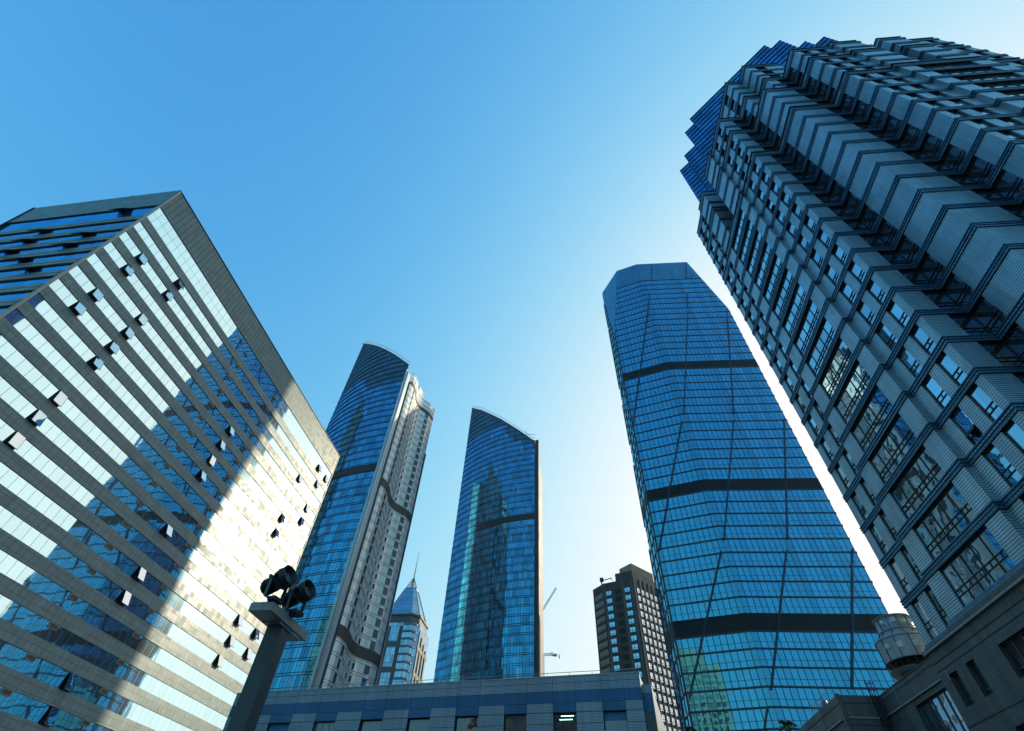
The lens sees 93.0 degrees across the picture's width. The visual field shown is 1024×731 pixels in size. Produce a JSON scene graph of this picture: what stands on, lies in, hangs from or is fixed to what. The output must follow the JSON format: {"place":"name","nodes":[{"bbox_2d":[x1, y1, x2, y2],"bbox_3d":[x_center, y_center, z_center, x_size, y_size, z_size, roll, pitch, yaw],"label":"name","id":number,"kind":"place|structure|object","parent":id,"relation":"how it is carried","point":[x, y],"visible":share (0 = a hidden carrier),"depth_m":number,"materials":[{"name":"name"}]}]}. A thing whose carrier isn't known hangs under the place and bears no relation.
{"place":"outdoors","nodes":[
{"label":"outdoors","id":0,"kind":"place"},
{"bbox_2d":[0,0,1023,682],"label":"sky","id":1,"kind":"structure","parent":0,"point":[458,189],"materials":[{"name":"blue"}]},
{"bbox_2d":[544,652,556,656],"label":"tower crane","id":2,"kind":"object","parent":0,"point":[551,653],"visible":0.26,"depth_m":560.11,"materials":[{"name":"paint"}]},
{"label":"ground","id":3,"kind":"structure","parent":0,"visible":0},
{"bbox_2d":[0,190,339,730],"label":"office block","id":4,"kind":"structure","parent":3,"relation":"on","point":[169,456],"depth_m":70.18,"materials":[{"name":"concrete"}]},
{"bbox_2d":[269,341,434,690],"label":"curved glass tower","id":5,"kind":"structure","parent":3,"relation":"on","point":[378,429],"depth_m":182.31,"materials":[{"name":"glass"}]},
{"bbox_2d":[376,554,428,684],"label":"pyramid roof tower","id":6,"kind":"structure","parent":3,"relation":"on","point":[404,657],"depth_m":272.03,"materials":[{"name":"blue glass"}]},
{"bbox_2d":[223,668,665,730],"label":"panelled annex","id":7,"kind":"object","parent":3,"relation":"on","point":[621,701],"visible":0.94,"depth_m":39.35,"materials":[{"name":"metal"}]},
{"bbox_2d":[268,723,289,730],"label":"window","id":8,"kind":"structure","parent":7,"relation":"in","point":[283,726],"depth_m":42.60,"materials":[{"name":"blue glass"}]},
{"bbox_2d":[313,722,334,730],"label":"window","id":9,"kind":"structure","parent":7,"relation":"in","point":[319,726],"depth_m":41.60,"materials":[{"name":"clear glass"}]},
{"bbox_2d":[360,720,382,730],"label":"window","id":10,"kind":"structure","parent":7,"relation":"in","point":[366,725],"depth_m":40.61,"materials":[{"name":"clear glass"}]},
{"bbox_2d":[407,718,429,730],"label":"window","id":11,"kind":"structure","parent":7,"relation":"in","point":[419,724],"depth_m":39.64,"materials":[{"name":"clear glass"}]},
{"bbox_2d":[455,716,477,730],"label":"window","id":12,"kind":"structure","parent":7,"relation":"in","point":[462,723],"depth_m":38.70,"materials":[{"name":"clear glass"}]},
{"bbox_2d":[504,714,526,730],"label":"window","id":13,"kind":"structure","parent":7,"relation":"in","point":[512,722],"depth_m":37.80,"materials":[{"name":"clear glass"}]},
{"bbox_2d":[554,713,576,730],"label":"window","id":14,"kind":"structure","parent":7,"relation":"in","point":[562,721],"depth_m":36.91,"materials":[{"name":"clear glass"}]},
{"bbox_2d":[603,711,628,730],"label":"window","id":15,"kind":"structure","parent":7,"relation":"in","point":[613,720],"depth_m":36.09,"materials":[{"name":"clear glass"}]},
{"bbox_2d":[433,406,543,681],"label":"curved glass tower","id":16,"kind":"structure","parent":3,"relation":"on","point":[492,622],"depth_m":219.79,"materials":[{"name":"glass"}]},
{"bbox_2d":[543,587,559,657],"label":"luffing crane","id":17,"kind":"object","parent":3,"relation":"on","point":[549,598],"visible":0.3,"depth_m":665.62,"materials":[{"name":"paint"}]},
{"bbox_2d":[593,563,681,730],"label":"grid office tower","id":18,"kind":"structure","parent":3,"relation":"on","point":[629,631],"depth_m":195.50,"materials":[{"name":"beige paint"}]},
{"bbox_2d":[594,593,602,601],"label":"window","id":19,"kind":"structure","parent":18,"relation":"in","point":[600,596],"depth_m":211.34,"materials":[{"name":"grey glass"}]},
{"bbox_2d":[595,600,603,608],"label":"window","id":20,"kind":"structure","parent":18,"relation":"in","point":[600,604],"depth_m":208.93,"materials":[{"name":"grey glass"}]},
{"bbox_2d":[596,608,604,616],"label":"window","id":21,"kind":"structure","parent":18,"relation":"in","point":[602,611],"depth_m":206.55,"materials":[{"name":"grey glass"}]},
{"bbox_2d":[596,616,605,624],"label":"window","id":22,"kind":"structure","parent":18,"relation":"in","point":[602,619],"depth_m":204.24,"materials":[{"name":"grey glass"}]},
{"bbox_2d":[597,623,605,632],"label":"window","id":23,"kind":"structure","parent":18,"relation":"in","point":[603,627],"depth_m":201.71,"materials":[{"name":"grey glass"}]},
{"bbox_2d":[598,632,606,641],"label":"window","id":24,"kind":"structure","parent":18,"relation":"in","point":[604,635],"depth_m":199.46,"materials":[{"name":"grey glass"}]},
{"bbox_2d":[599,640,607,649],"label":"window","id":25,"kind":"structure","parent":18,"relation":"in","point":[604,644],"depth_m":196.85,"materials":[{"name":"grey glass"}]},
{"bbox_2d":[599,649,608,658],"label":"window","id":26,"kind":"structure","parent":18,"relation":"in","point":[604,653],"depth_m":194.51,"materials":[{"name":"grey glass"}]},
{"bbox_2d":[600,658,609,666],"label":"window","id":27,"kind":"structure","parent":18,"relation":"in","point":[604,662],"depth_m":192.24,"materials":[{"name":"grey glass"}]},
{"bbox_2d":[601,667,610,672],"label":"window","id":28,"kind":"structure","parent":18,"relation":"in","point":[608,670],"depth_m":189.58,"materials":[{"name":"grey glass"}]},
{"bbox_2d":[610,630,615,635],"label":"window","id":29,"kind":"structure","parent":18,"relation":"in","point":[613,632],"depth_m":196.70,"materials":[{"name":"blue glass"}]},
{"bbox_2d":[611,638,616,643],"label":"window","id":30,"kind":"structure","parent":18,"relation":"in","point":[614,641],"depth_m":194.27,"materials":[{"name":"blue glass"}]},
{"bbox_2d":[612,647,617,652],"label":"window","id":31,"kind":"structure","parent":18,"relation":"in","point":[614,649],"depth_m":191.87,"materials":[{"name":"blue glass"}]},
{"bbox_2d":[613,656,618,661],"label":"window","id":32,"kind":"structure","parent":18,"relation":"in","point":[615,658],"depth_m":189.47,"materials":[{"name":"blue glass"}]},
{"bbox_2d":[614,665,619,670],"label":"window","id":33,"kind":"structure","parent":18,"relation":"in","point":[615,666],"depth_m":187.15,"materials":[{"name":"blue glass"}]},
{"bbox_2d":[630,626,635,632],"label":"window","id":34,"kind":"structure","parent":18,"relation":"in","point":[632,629],"depth_m":193.70,"materials":[{"name":"blue glass"}]},
{"bbox_2d":[631,635,636,640],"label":"window","id":35,"kind":"structure","parent":18,"relation":"in","point":[634,637],"depth_m":191.33,"materials":[{"name":"blue glass"}]},
{"bbox_2d":[632,644,637,649],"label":"window","id":36,"kind":"structure","parent":18,"relation":"in","point":[634,646],"depth_m":189.03,"materials":[{"name":"blue glass"}]},
{"bbox_2d":[633,653,639,658],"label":"window","id":37,"kind":"structure","parent":18,"relation":"in","point":[636,655],"depth_m":186.58,"materials":[{"name":"blue glass"}]},
{"bbox_2d":[634,662,640,667],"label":"window","id":38,"kind":"structure","parent":18,"relation":"in","point":[637,664],"depth_m":184.13,"materials":[{"name":"blue glass"}]},
{"bbox_2d":[642,681,681,730],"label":"window","id":39,"kind":"structure","parent":18,"relation":"in","point":[653,684],"depth_m":178.18,"materials":[{"name":"white glass"}]},
{"bbox_2d":[602,262,896,730],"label":"faceted glass tower","id":40,"kind":"structure","parent":3,"relation":"on","point":[771,606],"depth_m":146.61,"materials":[{"name":"blue glass"}]},
{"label":"pavement","id":41,"kind":"structure","parent":0,"visible":0},
{"bbox_2d":[226,602,307,730],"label":"floodlight post","id":42,"kind":"object","parent":41,"relation":"on","point":[282,625],"visible":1,"depth_m":6.86,"materials":[{"name":"metal"}]},
{"bbox_2d":[260,565,296,604],"bbox_3d":[-3.496,3.256,7.225,0.511,0.542,0.415,3,-49,0],"label":"floodlight","id":43,"kind":"object","parent":42,"relation":"on","point":[284,578],"visible":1,"depth_m":7.17,"materials":[{"name":"metal"}]},
{"bbox_2d":[282,579,315,617],"bbox_3d":[-3.319,3.586,7.497,0.511,0.536,0.415,3,-49,0],"label":"floodlight","id":44,"kind":"object","parent":42,"relation":"on","point":[304,592],"visible":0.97,"depth_m":7.43,"materials":[{"name":"metal"}]},
{"bbox_2d":[683,726,696,730],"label":"tree","id":45,"kind":"object","parent":41,"relation":"on","point":[689,729],"visible":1,"depth_m":20.38,"materials":[{"name":"green plant"}]},
{"bbox_2d":[778,720,798,730],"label":"palm tree","id":46,"kind":"object","parent":41,"relation":"on","point":[787,726],"visible":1,"depth_m":17.95,"materials":[{"name":"green plant"}]},
{"bbox_2d":[797,565,1023,730],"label":"stone podium","id":47,"kind":"object","parent":41,"relation":"on","point":[966,673],"visible":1,"depth_m":35.75,"materials":[{"name":"grey stone"}]},
{"bbox_2d":[680,36,1023,649],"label":"stepped office tower","id":48,"kind":"structure","parent":47,"relation":"on","point":[860,231],"depth_m":47.84,"materials":[{"name":"grey metal"}]},
{"bbox_2d":[806,318,835,376],"bbox_3d":[34.441,-1.910,54.054,0.957,2.980,6.605,3,-49,0],"label":"window","id":49,"kind":"structure","parent":48,"relation":"in","point":[825,335],"depth_m":54.22,"materials":[{"name":"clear glass"}]},
{"bbox_2d":[818,229,830,247],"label":"window","id":50,"kind":"structure","parent":48,"relation":"in","point":[823,237],"depth_m":53.55,"materials":[{"name":"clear glass"}]},
{"bbox_2d":[825,264,838,285],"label":"window","id":51,"kind":"structure","parent":48,"relation":"in","point":[831,274],"depth_m":52.34,"materials":[{"name":"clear glass"}]},
{"bbox_2d":[828,424,840,446],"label":"window","id":52,"kind":"structure","parent":48,"relation":"in","point":[830,428],"depth_m":53.10,"materials":[{"name":"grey glass"}]},
{"bbox_2d":[820,338,851,398],"bbox_3d":[34.299,0.445,51.334,0.957,2.980,6.605,3,-49,0],"label":"window","id":53,"kind":"structure","parent":48,"relation":"in","point":[841,355],"depth_m":51.49,"materials":[{"name":"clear glass"}]},
{"bbox_2d":[832,244,847,264],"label":"window","id":54,"kind":"structure","parent":48,"relation":"in","point":[838,252],"depth_m":50.76,"materials":[{"name":"blue glass"}]},
{"bbox_2d":[835,463,849,488],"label":"window","id":55,"kind":"structure","parent":48,"relation":"in","point":[839,470],"depth_m":51.87,"materials":[{"name":"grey glass"}]},
{"bbox_2d":[840,282,855,303],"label":"window","id":56,"kind":"structure","parent":48,"relation":"in","point":[845,290],"depth_m":49.62,"materials":[{"name":"blue glass"}]},
{"bbox_2d":[844,450,857,473],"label":"window","id":57,"kind":"structure","parent":48,"relation":"in","point":[847,456],"depth_m":50.38,"materials":[{"name":"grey glass"}]},
{"bbox_2d":[835,360,870,424],"bbox_3d":[34.156,2.800,48.615,0.957,2.980,6.605,3,-49,0],"label":"window","id":58,"kind":"structure","parent":48,"relation":"in","point":[858,380],"depth_m":48.72,"materials":[{"name":"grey glass"}]},
{"bbox_2d":[849,261,865,283],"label":"window","id":59,"kind":"structure","parent":48,"relation":"in","point":[859,274],"depth_m":48.04,"materials":[{"name":"blue glass"}]},
{"bbox_2d":[852,492,867,519],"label":"window","id":60,"kind":"structure","parent":48,"relation":"in","point":[855,498],"depth_m":49.08,"materials":[{"name":"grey glass"}]},
{"bbox_2d":[857,301,875,325],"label":"window","id":61,"kind":"structure","parent":48,"relation":"in","point":[866,313],"depth_m":46.90,"materials":[{"name":"blue glass"}]},
{"bbox_2d":[860,478,876,505],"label":"window","id":62,"kind":"structure","parent":48,"relation":"in","point":[864,484],"depth_m":47.63,"materials":[{"name":"blue glass"}]},
{"bbox_2d":[851,385,892,451],"bbox_3d":[34.014,5.155,45.896,0.957,2.980,6.605,3,-49,0],"label":"window","id":63,"kind":"structure","parent":48,"relation":"in","point":[878,406],"depth_m":45.99,"materials":[{"name":"blue glass"}]},
{"bbox_2d":[860,235,889,246],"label":"window","id":64,"kind":"structure","parent":48,"relation":"in","point":[873,240],"depth_m":49.73,"materials":[{"name":"blue glass"}]},
{"bbox_2d":[867,279,886,304],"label":"window","id":65,"kind":"structure","parent":48,"relation":"in","point":[873,288],"depth_m":45.30,"materials":[{"name":"blue glass"}]},
{"bbox_2d":[869,523,888,554],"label":"window","id":66,"kind":"structure","parent":48,"relation":"in","point":[874,531],"depth_m":46.33,"materials":[{"name":"blue glass"}]},
{"bbox_2d":[876,322,896,349],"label":"window","id":67,"kind":"structure","parent":48,"relation":"in","point":[882,331],"depth_m":44.19,"materials":[{"name":"blue glass"}]},
{"bbox_2d":[877,219,897,245],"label":"window","id":68,"kind":"structure","parent":48,"relation":"in","point":[887,231],"depth_m":48.99,"materials":[{"name":"blue glass"}]},
{"bbox_2d":[880,510,897,540],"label":"window","id":69,"kind":"structure","parent":48,"relation":"in","point":[882,514],"depth_m":44.87,"materials":[{"name":"blue glass"}]},
{"bbox_2d":[869,413,916,483],"bbox_3d":[33.872,7.510,43.177,0.957,2.980,6.605,3,-49,0],"label":"window","id":70,"kind":"structure","parent":48,"relation":"in","point":[898,439],"depth_m":43.24,"materials":[{"name":"blue glass"}]},
{"bbox_2d":[878,251,910,264],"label":"window","id":71,"kind":"structure","parent":48,"relation":"in","point":[893,258],"depth_m":46.99,"materials":[{"name":"blue glass"}]},
{"bbox_2d":[887,300,909,327],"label":"window","id":72,"kind":"structure","parent":48,"relation":"in","point":[902,318],"depth_m":42.57,"materials":[{"name":"blue glass"}]},
{"bbox_2d":[890,559,910,593],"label":"window","id":73,"kind":"structure","parent":48,"relation":"in","point":[902,580],"depth_m":43.62,"materials":[{"name":"blue glass"}]},
{"bbox_2d":[896,235,920,263],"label":"window","id":74,"kind":"structure","parent":48,"relation":"in","point":[907,248],"depth_m":46.26,"materials":[{"name":"blue glass"}]},
{"bbox_2d":[898,347,921,376],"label":"window","id":75,"kind":"structure","parent":48,"relation":"in","point":[909,361],"depth_m":41.39,"materials":[{"name":"blue glass"}]},
{"bbox_2d":[901,546,921,580],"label":"window","id":76,"kind":"structure","parent":48,"relation":"in","point":[910,560],"depth_m":42.13,"materials":[{"name":"blue glass"}]},
{"bbox_2d":[899,270,934,284],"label":"window","id":77,"kind":"structure","parent":48,"relation":"in","point":[915,277],"depth_m":44.26,"materials":[{"name":"blue glass"}]},
{"bbox_2d":[890,445,944,518],"bbox_3d":[33.730,9.865,40.457,0.957,2.980,6.605,3,-49,0],"label":"window","id":78,"kind":"structure","parent":48,"relation":"in","point":[923,473],"depth_m":40.49,"materials":[{"name":"blue glass"}]},
{"bbox_2d":[911,324,935,354],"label":"window","id":79,"kind":"structure","parent":48,"relation":"in","point":[918,334],"depth_m":39.82,"materials":[{"name":"blue glass"}]},
{"bbox_2d":[912,599,937,638],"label":"window","id":80,"kind":"structure","parent":48,"relation":"in","point":[920,611],"depth_m":40.85,"materials":[{"name":"blue glass"}]},
{"bbox_2d":[918,253,945,283],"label":"window","id":81,"kind":"structure","parent":48,"relation":"in","point":[932,269],"depth_m":43.53,"materials":[{"name":"blue glass"}]},
{"bbox_2d":[923,375,950,408],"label":"window","id":82,"kind":"structure","parent":48,"relation":"in","point":[930,384],"depth_m":38.67,"materials":[{"name":"blue glass"}]},
{"bbox_2d":[925,587,949,626],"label":"window","id":83,"kind":"structure","parent":48,"relation":"in","point":[930,593],"depth_m":39.34,"materials":[{"name":"blue glass"}]},
{"bbox_2d":[922,291,962,307],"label":"window","id":84,"kind":"structure","parent":48,"relation":"in","point":[938,298],"depth_m":41.51,"materials":[{"name":"blue glass"}]},
{"bbox_2d":[913,483,976,559],"bbox_3d":[33.587,12.219,37.738,0.957,2.980,6.605,3,-49,0],"label":"window","id":85,"kind":"structure","parent":48,"relation":"in","point":[951,513],"depth_m":37.74,"materials":[{"name":"blue glass"}]},
{"bbox_2d":[937,352,966,385],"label":"window","id":86,"kind":"structure","parent":48,"relation":"in","point":[946,363],"depth_m":37.08,"materials":[{"name":"blue glass"}]},
{"bbox_2d":[942,273,973,307],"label":"window","id":87,"kind":"structure","parent":48,"relation":"in","point":[956,288],"depth_m":40.79,"materials":[{"name":"blue glass"}]},
{"bbox_2d":[948,176,981,185],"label":"window","id":88,"kind":"structure","parent":48,"relation":"in","point":[962,180],"depth_m":45.61,"materials":[{"name":"blue glass"}]},
{"bbox_2d":[951,407,983,444],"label":"window","id":89,"kind":"structure","parent":48,"relation":"in","point":[971,431],"depth_m":35.90,"materials":[{"name":"blue glass"}]},
{"bbox_2d":[948,315,992,334],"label":"window","id":90,"kind":"structure","parent":48,"relation":"in","point":[967,323],"depth_m":38.76,"materials":[{"name":"blue glass"}]},
{"bbox_2d":[940,526,1014,606],"bbox_3d":[33.445,14.574,35.019,0.957,2.980,6.605,3,-49,0],"label":"window","id":91,"kind":"structure","parent":48,"relation":"in","point":[982,561],"depth_m":34.98,"materials":[{"name":"blue glass"}]},
{"bbox_2d":[965,156,994,184],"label":"window","id":92,"kind":"structure","parent":48,"relation":"in","point":[979,170],"depth_m":44.76,"materials":[{"name":"blue glass"}]},
{"bbox_2d":[967,383,1002,421],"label":"window","id":93,"kind":"structure","parent":48,"relation":"in","point":[991,409],"depth_m":34.33,"materials":[{"name":"blue glass"}]},
{"bbox_2d":[970,296,1006,333],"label":"window","id":94,"kind":"structure","parent":48,"relation":"in","point":[985,312],"depth_m":38.04,"materials":[{"name":"blue glass"}]},
{"bbox_2d":[973,190,1008,201],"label":"window","id":95,"kind":"structure","parent":48,"relation":"in","point":[989,195],"depth_m":42.86,"materials":[{"name":"blue glass"}]},
{"bbox_2d":[979,342,1023,365],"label":"window","id":96,"kind":"structure","parent":48,"relation":"in","point":[998,350],"depth_m":36.04,"materials":[{"name":"blue glass"}]},
{"bbox_2d":[983,444,1021,486],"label":"window","id":97,"kind":"structure","parent":48,"relation":"in","point":[1000,463],"depth_m":33.17,"materials":[{"name":"blue glass"}]},
{"bbox_2d":[992,169,1023,200],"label":"window","id":98,"kind":"structure","parent":48,"relation":"in","point":[1009,185],"depth_m":42.02,"materials":[{"name":"blue glass"}]},
{"bbox_2d":[999,132,1023,139],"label":"window","id":99,"kind":"structure","parent":48,"relation":"in","point":[1010,134],"depth_m":43.08,"materials":[{"name":"blue glass"}]},
{"bbox_2d":[1001,206,1023,219],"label":"window","id":100,"kind":"structure","parent":48,"relation":"in","point":[1018,211],"depth_m":40.48,"materials":[{"name":"blue glass"}]},
{"bbox_2d":[1002,323,1023,359],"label":"window","id":101,"kind":"structure","parent":48,"relation":"in","point":[1014,339],"depth_m":35.81,"materials":[{"name":"blue glass"}]},
{"bbox_2d":[1003,420,1023,452],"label":"window","id":102,"kind":"structure","parent":48,"relation":"in","point":[1012,431],"depth_m":32.15,"materials":[{"name":"blue glass"}]},
{"bbox_2d":[1013,374,1023,383],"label":"window","id":103,"kind":"structure","parent":48,"relation":"in","point":[1019,376],"depth_m":34.16,"materials":[{"name":"blue glass"}]},
{"bbox_2d":[872,613,924,680],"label":"cooling tower","id":104,"kind":"structure","parent":47,"relation":"on","point":[900,645],"depth_m":44.94,"materials":[{"name":"metal"}]},
{"bbox_2d":[915,688,968,730],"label":"window","id":105,"kind":"structure","parent":47,"relation":"in","point":[940,713],"depth_m":38.24,"materials":[{"name":"blue glass"}]},
{"bbox_2d":[949,672,974,707],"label":"window","id":106,"kind":"structure","parent":47,"relation":"in","point":[959,682],"depth_m":36.10,"materials":[{"name":"black glass"}]},
{"bbox_2d":[965,661,992,696],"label":"window","id":107,"kind":"structure","parent":47,"relation":"in","point":[973,666],"depth_m":34.57,"materials":[{"name":"black glass"}]},
{"bbox_2d":[997,630,1023,678],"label":"window","id":108,"kind":"structure","parent":47,"relation":"in","point":[1014,647],"depth_m":31.71,"materials":[{"name":"black glass"}]},
{"bbox_2d":[1014,725,1023,730],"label":"window","id":109,"kind":"structure","parent":47,"relation":"in","point":[1021,728],"depth_m":31.58,"materials":[{"name":"black glass"}]}
]}

